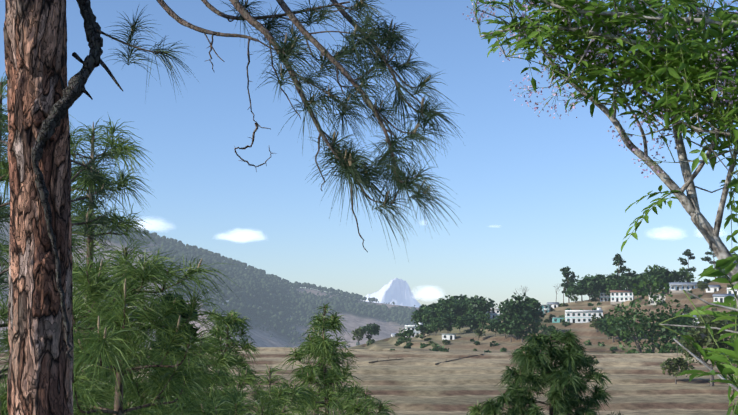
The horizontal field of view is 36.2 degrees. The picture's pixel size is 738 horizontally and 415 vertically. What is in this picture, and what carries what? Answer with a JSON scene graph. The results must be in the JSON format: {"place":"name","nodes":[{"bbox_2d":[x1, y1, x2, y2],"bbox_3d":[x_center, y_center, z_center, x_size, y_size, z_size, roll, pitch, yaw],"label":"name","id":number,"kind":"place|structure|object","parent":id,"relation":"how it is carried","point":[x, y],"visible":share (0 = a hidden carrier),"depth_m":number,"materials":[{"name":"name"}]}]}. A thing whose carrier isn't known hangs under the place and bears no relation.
{"place":"outdoors","nodes":[
{"label":"outdoors","id":0,"kind":"place"},
{"bbox_2d":[0,217,737,414],"bbox_3d":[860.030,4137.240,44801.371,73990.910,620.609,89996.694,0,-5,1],"label":"ground","id":1,"kind":"structure","parent":0,"point":[415,380],"depth_m":221.73,"materials":[{"name":"brown soil"}]},
{"bbox_2d":[0,362,113,414],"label":"pine","id":2,"kind":"object","parent":1,"relation":"on","point":[4,393],"visible":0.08,"depth_m":8.46,"materials":[{"name":"green plant"}]},
{"bbox_2d":[0,72,141,414],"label":"pine","id":3,"kind":"object","parent":1,"relation":"on","point":[4,175],"visible":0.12,"depth_m":10.40,"materials":[{"name":"green plant"}]},
{"bbox_2d":[0,292,142,406],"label":"pine","id":4,"kind":"object","parent":1,"relation":"on","point":[111,390],"visible":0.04,"depth_m":13.47,"materials":[{"name":"green plant"}]},
{"bbox_2d":[1,115,176,414],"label":"pine","id":5,"kind":"object","parent":1,"relation":"on","point":[122,180],"visible":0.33,"depth_m":12.11,"materials":[{"name":"green plant"}]},
{"bbox_2d":[0,228,238,414],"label":"pine","id":6,"kind":"object","parent":1,"relation":"on","point":[120,352],"visible":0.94,"depth_m":8.08,"materials":[{"name":"green plant"}]},
{"bbox_2d":[101,322,182,410],"bbox_3d":[-3.537,4.214,15.312,3.454,5.636,3.253,0,-5,1],"label":"pine","id":7,"kind":"object","parent":1,"relation":"on","point":[131,400],"visible":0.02,"depth_m":15.50,"materials":[{"name":"green plant"}]},
{"bbox_2d":[102,354,226,414],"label":"pine","id":8,"kind":"object","parent":1,"relation":"on","point":[137,384],"visible":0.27,"depth_m":12.37,"materials":[{"name":"green plant"}]},
{"bbox_2d":[141,290,208,408],"bbox_3d":[-5.011,6.742,28.773,3.190,9.291,3.438,0,-5,1],"label":"dark conifer","id":9,"kind":"object","parent":1,"relation":"on","point":[187,317],"visible":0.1,"depth_m":29.17,"materials":[{"name":"green plant"}]},
{"bbox_2d":[164,329,246,414],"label":"pine","id":10,"kind":"object","parent":1,"relation":"on","point":[220,376],"visible":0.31,"depth_m":18.35,"materials":[{"name":"green plant"}]},
{"bbox_2d":[0,210,418,347],"bbox_3d":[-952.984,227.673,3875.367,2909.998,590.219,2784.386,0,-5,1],"label":"ridge forest trees","id":11,"kind":"object","parent":1,"relation":"on","point":[238,275],"visible":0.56,"depth_m":4416.92,"materials":[{"name":"green plant"}]},
{"bbox_2d":[191,307,268,410],"bbox_3d":[-3.052,5.808,23.439,3.177,7.510,2.950,0,-5,1],"label":"pine","id":12,"kind":"object","parent":1,"relation":"on","point":[247,374],"visible":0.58,"depth_m":23.47,"materials":[{"name":"green plant"}]},
{"bbox_2d":[0,0,460,414],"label":"pine tree","id":13,"kind":"object","parent":1,"relation":"on","point":[42,96],"visible":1,"depth_m":5.57,"materials":[{"name":"green plant"}]},
{"bbox_2d":[185,389,305,414],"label":"pine","id":14,"kind":"object","parent":1,"relation":"on","point":[233,404],"visible":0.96,"depth_m":10.57,"materials":[{"name":"green plant"}]},
{"bbox_2d":[216,364,326,414],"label":"pine","id":15,"kind":"object","parent":1,"relation":"on","point":[277,393],"visible":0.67,"depth_m":15.72,"materials":[{"name":"green plant"}]},
{"bbox_2d":[292,303,350,414],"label":"pine","id":16,"kind":"object","parent":1,"relation":"on","point":[334,323],"visible":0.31,"depth_m":26.67,"materials":[{"name":"green plant"}]},
{"bbox_2d":[273,320,375,414],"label":"pine","id":17,"kind":"object","parent":1,"relation":"on","point":[320,344],"visible":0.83,"depth_m":21.48,"materials":[{"name":"green plant"}]},
{"bbox_2d":[351,327,364,344],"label":"hill tree","id":18,"kind":"object","parent":1,"relation":"on","point":[359,332],"visible":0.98,"depth_m":735.64,"materials":[{"name":"green plant"}]},
{"bbox_2d":[331,381,398,414],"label":"pine","id":19,"kind":"object","parent":1,"relation":"on","point":[362,406],"visible":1,"depth_m":19.54,"materials":[{"name":"green plant"}]},
{"bbox_2d":[359,323,380,338],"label":"hill tree","id":20,"kind":"object","parent":1,"relation":"on","point":[373,329],"visible":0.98,"depth_m":739.78,"materials":[{"name":"green plant"}]},
{"bbox_2d":[369,356,400,362],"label":"stone wall","id":21,"kind":"structure","parent":1,"relation":"on","point":[384,360],"depth_m":225.72,"materials":[{"name":"brown"}]},
{"bbox_2d":[397,328,414,342],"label":"hill tree","id":22,"kind":"object","parent":1,"relation":"on","point":[408,334],"visible":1,"depth_m":601.52,"materials":[{"name":"green plant"}]},
{"bbox_2d":[404,322,422,337],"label":"white house","id":23,"kind":"structure","parent":1,"relation":"on","point":[409,327],"depth_m":671.64,"materials":[{"name":"white"}]},
{"bbox_2d":[411,311,430,323],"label":"hill tree","id":24,"kind":"object","parent":1,"relation":"on","point":[419,317],"visible":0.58,"depth_m":707.94,"materials":[{"name":"green plant"}]},
{"bbox_2d":[415,323,431,337],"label":"hill tree","id":25,"kind":"object","parent":1,"relation":"on","point":[422,329],"visible":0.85,"depth_m":626.98,"materials":[{"name":"green plant"}]},
{"bbox_2d":[414,302,436,323],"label":"hill tree","id":26,"kind":"object","parent":1,"relation":"on","point":[421,307],"visible":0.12,"depth_m":742.32,"materials":[{"name":"green plant"}]},
{"bbox_2d":[420,305,437,320],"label":"hill tree","id":27,"kind":"object","parent":1,"relation":"on","point":[427,308],"visible":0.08,"depth_m":712.25,"materials":[{"name":"green plant"}]},
{"bbox_2d":[422,302,448,327],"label":"hill tree","id":28,"kind":"object","parent":1,"relation":"on","point":[431,313],"visible":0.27,"depth_m":705.80,"materials":[{"name":"green plant"}]},
{"bbox_2d":[426,317,447,335],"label":"hill tree","id":29,"kind":"object","parent":1,"relation":"on","point":[435,324],"visible":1,"depth_m":621.47,"materials":[{"name":"green plant"}]},
{"bbox_2d":[435,305,454,318],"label":"hill tree","id":30,"kind":"object","parent":1,"relation":"on","point":[441,312],"visible":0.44,"depth_m":701.59,"materials":[{"name":"green plant"}]},
{"bbox_2d":[435,295,454,303],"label":"hill tree","id":31,"kind":"object","parent":1,"relation":"on","point":[451,297],"visible":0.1,"depth_m":783.46,"materials":[{"name":"green plant"}]},
{"bbox_2d":[439,313,457,333],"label":"hill tree","id":32,"kind":"object","parent":1,"relation":"on","point":[450,318],"visible":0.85,"depth_m":639.82,"materials":[{"name":"green plant"}]},
{"bbox_2d":[442,334,455,339],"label":"house","id":33,"kind":"structure","parent":1,"relation":"on","point":[449,336],"depth_m":600.54,"materials":[{"name":"white"}]},
{"bbox_2d":[439,299,464,324],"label":"hill tree","id":34,"kind":"object","parent":1,"relation":"on","point":[453,304],"visible":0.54,"depth_m":725.67,"materials":[{"name":"green plant"}]},
{"bbox_2d":[435,355,477,364],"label":"stone wall","id":35,"kind":"structure","parent":1,"relation":"on","point":[456,359],"depth_m":228.30,"materials":[{"name":"brown"}]},
{"bbox_2d":[451,316,466,331],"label":"hill tree","id":36,"kind":"object","parent":1,"relation":"on","point":[460,322],"visible":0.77,"depth_m":654.19,"materials":[{"name":"green plant"}]},
{"bbox_2d":[454,296,465,301],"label":"hill tree","id":37,"kind":"object","parent":1,"relation":"on","point":[458,298],"visible":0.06,"depth_m":781.28,"materials":[{"name":"green plant"}]},
{"bbox_2d":[462,304,472,316],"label":"hill tree","id":38,"kind":"object","parent":1,"relation":"on","point":[464,310],"visible":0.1,"depth_m":722.42,"materials":[{"name":"green plant"}]},
{"bbox_2d":[462,313,478,330],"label":"hill tree","id":39,"kind":"object","parent":1,"relation":"on","point":[471,322],"visible":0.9,"depth_m":652.50,"materials":[{"name":"green plant"}]},
{"bbox_2d":[473,327,485,340],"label":"hill tree","id":40,"kind":"object","parent":1,"relation":"on","point":[478,332],"visible":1,"depth_m":585.35,"materials":[{"name":"green plant"}]},
{"bbox_2d":[464,295,497,316],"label":"hill tree","id":41,"kind":"object","parent":1,"relation":"on","point":[477,305],"visible":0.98,"depth_m":713.74,"materials":[{"name":"green plant"}]},
{"bbox_2d":[475,312,490,327],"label":"hill tree","id":42,"kind":"object","parent":1,"relation":"on","point":[483,318],"visible":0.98,"depth_m":648.74,"materials":[{"name":"green plant"}]},
{"bbox_2d":[467,397,505,414],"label":"pine","id":43,"kind":"object","parent":1,"relation":"on","point":[475,410],"visible":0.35,"depth_m":30.38,"materials":[{"name":"green plant"}]},
{"bbox_2d":[486,321,497,336],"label":"hill tree","id":44,"kind":"object","parent":1,"relation":"on","point":[492,326],"visible":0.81,"depth_m":583.10,"materials":[{"name":"green plant"}]},
{"bbox_2d":[487,306,501,320],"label":"white gabled house","id":45,"kind":"structure","parent":1,"relation":"on","point":[494,313],"depth_m":739.96,"materials":[{"name":"white paint"}]},
{"bbox_2d":[497,325,505,338],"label":"hill tree","id":46,"kind":"object","parent":1,"relation":"on","point":[499,331],"visible":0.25,"depth_m":573.78,"materials":[{"name":"green plant"}]},
{"bbox_2d":[497,321,515,341],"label":"hill tree","id":47,"kind":"object","parent":1,"relation":"on","point":[503,327],"visible":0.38,"depth_m":565.35,"materials":[{"name":"green plant"}]},
{"bbox_2d":[504,328,524,340],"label":"hill tree","id":48,"kind":"object","parent":1,"relation":"on","point":[506,330],"visible":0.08,"depth_m":565.75,"materials":[{"name":"green plant"}]},
{"bbox_2d":[495,293,545,339],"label":"hill tree","id":49,"kind":"object","parent":1,"relation":"on","point":[519,307],"visible":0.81,"depth_m":563.52,"materials":[{"name":"green plant"}]},
{"bbox_2d":[506,313,540,341],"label":"hill tree","id":50,"kind":"object","parent":1,"relation":"on","point":[518,327],"visible":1,"depth_m":556.62,"materials":[{"name":"green plant"}]},
{"bbox_2d":[520,297,540,311],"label":"hill tree","id":51,"kind":"object","parent":1,"relation":"on","point":[533,301],"visible":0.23,"depth_m":634.05,"materials":[{"name":"green plant"}]},
{"bbox_2d":[532,305,550,312],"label":"house","id":52,"kind":"structure","parent":1,"relation":"on","point":[546,309],"depth_m":700.51,"materials":[{"name":"white paint"}]},
{"bbox_2d":[466,328,622,414],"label":"pine","id":53,"kind":"object","parent":1,"relation":"on","point":[562,378],"visible":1,"depth_m":28.84,"materials":[{"name":"green plant"}]},
{"bbox_2d":[539,324,555,333],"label":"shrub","id":54,"kind":"object","parent":1,"relation":"on","point":[544,328],"visible":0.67,"depth_m":543.96,"materials":[{"name":"green plant"}]},
{"bbox_2d":[366,276,733,353],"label":"hill shrubs","id":55,"kind":"object","parent":1,"relation":"on","point":[435,345],"visible":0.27,"depth_m":591.39,"materials":[{"name":"green plant"}]},
{"bbox_2d":[547,302,559,308],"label":"house","id":56,"kind":"structure","parent":1,"relation":"on","point":[554,305],"depth_m":729.67,"materials":[{"name":"white paint"}]},
{"bbox_2d":[552,317,564,322],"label":"white house wing","id":57,"kind":"structure","parent":1,"relation":"on","point":[556,319],"depth_m":628.77,"materials":[{"name":"paint"}]},
{"bbox_2d":[561,279,569,302],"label":"hill tree","id":58,"kind":"object","parent":1,"relation":"on","point":[564,288],"visible":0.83,"depth_m":779.81,"materials":[{"name":"green plant"}]},
{"bbox_2d":[560,266,577,302],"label":"hill tree","id":59,"kind":"object","parent":1,"relation":"on","point":[564,271],"visible":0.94,"depth_m":762.19,"materials":[{"name":"green plant"}]},
{"bbox_2d":[565,284,585,302],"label":"hill tree","id":60,"kind":"object","parent":1,"relation":"on","point":[569,292],"visible":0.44,"depth_m":741.63,"materials":[{"name":"green plant"}]},
{"bbox_2d":[565,307,602,322],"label":"long white house","id":61,"kind":"structure","parent":1,"relation":"on","point":[578,316],"depth_m":609.73,"materials":[{"name":"white paint"}]},
{"bbox_2d":[570,275,600,301],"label":"hill tree","id":62,"kind":"object","parent":1,"relation":"on","point":[592,284],"visible":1,"depth_m":723.16,"materials":[{"name":"green plant"}]},
{"bbox_2d":[582,274,594,298],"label":"hill tree","id":63,"kind":"object","parent":1,"relation":"on","point":[587,278],"visible":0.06,"depth_m":791.69,"materials":[{"name":"green plant"}]},
{"bbox_2d":[587,355,599,365],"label":"bush","id":64,"kind":"object","parent":1,"relation":"on","point":[595,360],"visible":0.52,"depth_m":207.29,"materials":[{"name":"green plant"}]},
{"bbox_2d":[589,315,603,332],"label":"hill tree","id":65,"kind":"object","parent":1,"relation":"on","point":[594,324],"visible":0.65,"depth_m":548.03,"materials":[{"name":"green plant"}]},
{"bbox_2d":[586,274,606,300],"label":"hill tree","id":66,"kind":"object","parent":1,"relation":"on","point":[600,276],"visible":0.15,"depth_m":752.65,"materials":[{"name":"green plant"}]},
{"bbox_2d":[462,0,737,414],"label":"flowering tree","id":67,"kind":"object","parent":1,"relation":"on","point":[675,59],"visible":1,"depth_m":4.39,"materials":[{"name":"green plant"}]},
{"bbox_2d":[597,279,610,297],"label":"hill tree","id":68,"kind":"object","parent":1,"relation":"on","point":[602,289],"visible":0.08,"depth_m":732.25,"materials":[{"name":"green plant"}]},
{"bbox_2d":[596,312,613,339],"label":"hill tree","id":69,"kind":"object","parent":1,"relation":"on","point":[601,322],"visible":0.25,"depth_m":520.56,"materials":[{"name":"green plant"}]},
{"bbox_2d":[600,293,610,300],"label":"house","id":70,"kind":"structure","parent":1,"relation":"on","point":[604,297],"depth_m":725.17,"materials":[{"name":"grey paint"}]},
{"bbox_2d":[601,279,613,290],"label":"hill tree","id":71,"kind":"object","parent":1,"relation":"on","point":[608,280],"visible":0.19,"depth_m":732.24,"materials":[{"name":"green plant"}]},
{"bbox_2d":[602,317,622,342],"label":"hill tree","id":72,"kind":"object","parent":1,"relation":"on","point":[605,328],"visible":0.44,"depth_m":511.17,"materials":[{"name":"green plant"}]},
{"bbox_2d":[603,271,631,296],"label":"hill tree","id":73,"kind":"object","parent":1,"relation":"on","point":[616,284],"visible":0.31,"depth_m":716.34,"materials":[{"name":"green plant"}]},
{"bbox_2d":[611,253,626,287],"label":"hill tree","id":74,"kind":"object","parent":1,"relation":"on","point":[617,259],"visible":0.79,"depth_m":714.92,"materials":[{"name":"green plant"}]},
{"bbox_2d":[610,290,633,304],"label":"house","id":75,"kind":"structure","parent":1,"relation":"on","point":[619,296],"depth_m":668.85,"materials":[{"name":"white paint"}]},
{"bbox_2d":[612,319,634,342],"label":"hill tree","id":76,"kind":"object","parent":1,"relation":"on","point":[622,332],"visible":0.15,"depth_m":505.08,"materials":[{"name":"green plant"}]},
{"bbox_2d":[620,267,635,281],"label":"hill tree","id":77,"kind":"object","parent":1,"relation":"on","point":[628,274],"visible":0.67,"depth_m":698.39,"materials":[{"name":"green plant"}]},
{"bbox_2d":[618,272,643,295],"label":"hill tree","id":78,"kind":"object","parent":1,"relation":"on","point":[629,282],"visible":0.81,"depth_m":693.29,"materials":[{"name":"green plant"}]},
{"bbox_2d":[636,274,649,292],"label":"hill tree","id":79,"kind":"object","parent":1,"relation":"on","point":[639,276],"visible":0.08,"depth_m":698.28,"materials":[{"name":"green plant"}]},
{"bbox_2d":[640,269,662,293],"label":"hill tree","id":80,"kind":"object","parent":1,"relation":"on","point":[651,277],"visible":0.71,"depth_m":666.29,"materials":[{"name":"green plant"}]},
{"bbox_2d":[605,278,698,353],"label":"foothill tree","id":81,"kind":"object","parent":1,"relation":"on","point":[637,327],"visible":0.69,"depth_m":320.44,"materials":[{"name":"green plant"}]},
{"bbox_2d":[645,264,664,292],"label":"hill tree","id":82,"kind":"object","parent":1,"relation":"on","point":[652,270],"visible":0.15,"depth_m":682.64,"materials":[{"name":"green plant"}]},
{"bbox_2d":[648,294,664,304],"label":"house","id":83,"kind":"structure","parent":1,"relation":"on","point":[653,301],"depth_m":612.32,"materials":[{"name":"white paint"}]},
{"bbox_2d":[654,267,679,289],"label":"hill tree","id":84,"kind":"object","parent":1,"relation":"on","point":[661,271],"visible":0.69,"depth_m":669.70,"materials":[{"name":"green plant"}]},
{"bbox_2d":[660,274,678,288],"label":"hill tree","id":85,"kind":"object","parent":1,"relation":"on","point":[670,279],"visible":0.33,"depth_m":668.92,"materials":[{"name":"green plant"}]},
{"bbox_2d":[659,356,694,383],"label":"tree","id":86,"kind":"object","parent":1,"relation":"on","point":[677,363],"visible":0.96,"depth_m":186.52,"materials":[{"name":"green plant"}]},
{"bbox_2d":[677,267,695,281],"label":"hill tree","id":87,"kind":"object","parent":1,"relation":"on","point":[683,271],"visible":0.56,"depth_m":675.25,"materials":[{"name":"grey plant"}]},
{"bbox_2d":[677,249,695,281],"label":"hill tree","id":88,"kind":"object","parent":1,"relation":"on","point":[688,253],"visible":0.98,"depth_m":674.36,"materials":[{"name":"green plant"}]},
{"bbox_2d":[673,317,701,335],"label":"hill tree","id":89,"kind":"object","parent":1,"relation":"on","point":[693,322],"visible":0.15,"depth_m":478.29,"materials":[{"name":"green plant"}]},
{"bbox_2d":[669,282,706,293],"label":"house","id":90,"kind":"structure","parent":1,"relation":"on","point":[677,287],"depth_m":634.73,"materials":[{"name":"white paint"}]},
{"bbox_2d":[697,281,708,294],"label":"hill tree","id":91,"kind":"object","parent":1,"relation":"on","point":[702,286],"visible":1,"depth_m":589.73,"materials":[{"name":"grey plant"}]},
{"bbox_2d":[678,314,733,385],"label":"tree","id":92,"kind":"object","parent":1,"relation":"on","point":[707,340],"visible":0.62,"depth_m":180.51,"materials":[{"name":"green plant"}]},
{"bbox_2d":[698,314,713,322],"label":"hill tree","id":93,"kind":"object","parent":1,"relation":"on","point":[706,316],"visible":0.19,"depth_m":492.84,"materials":[{"name":"green plant"}]},
{"bbox_2d":[701,246,715,278],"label":"hill tree","id":94,"kind":"object","parent":1,"relation":"on","point":[707,258],"visible":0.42,"depth_m":666.21,"materials":[{"name":"green plant"}]},
{"bbox_2d":[705,285,720,292],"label":"house","id":95,"kind":"structure","parent":1,"relation":"on","point":[712,288],"depth_m":599.31,"materials":[{"name":"white paint"}]},
{"bbox_2d":[712,294,734,302],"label":"house","id":96,"kind":"structure","parent":1,"relation":"on","point":[719,297],"depth_m":551.07,"materials":[{"name":"white paint"}]},
{"bbox_2d":[717,252,737,279],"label":"hill tree","id":97,"kind":"object","parent":1,"relation":"on","point":[724,270],"visible":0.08,"depth_m":640.20,"materials":[{"name":"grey plant"}]},
{"bbox_2d":[724,311,737,330],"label":"hill tree","id":98,"kind":"object","parent":1,"relation":"on","point":[729,321],"visible":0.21,"depth_m":480.93,"materials":[{"name":"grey plant"}]},
{"bbox_2d":[726,287,737,294],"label":"house","id":99,"kind":"structure","parent":1,"relation":"on","point":[731,291],"depth_m":561.59,"materials":[{"name":"white paint"}]},
{"bbox_2d":[0,0,737,307],"label":"sky","id":100,"kind":"structure","parent":0,"point":[537,197],"materials":[{"name":"blue"}]},
{"bbox_2d":[365,278,420,307],"bbox_3d":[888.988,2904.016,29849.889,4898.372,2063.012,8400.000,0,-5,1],"label":"snowy mountain","id":101,"kind":"structure","parent":0,"point":[396,291],"depth_m":28745.95,"materials":[{"name":"white snow"}]}
]}

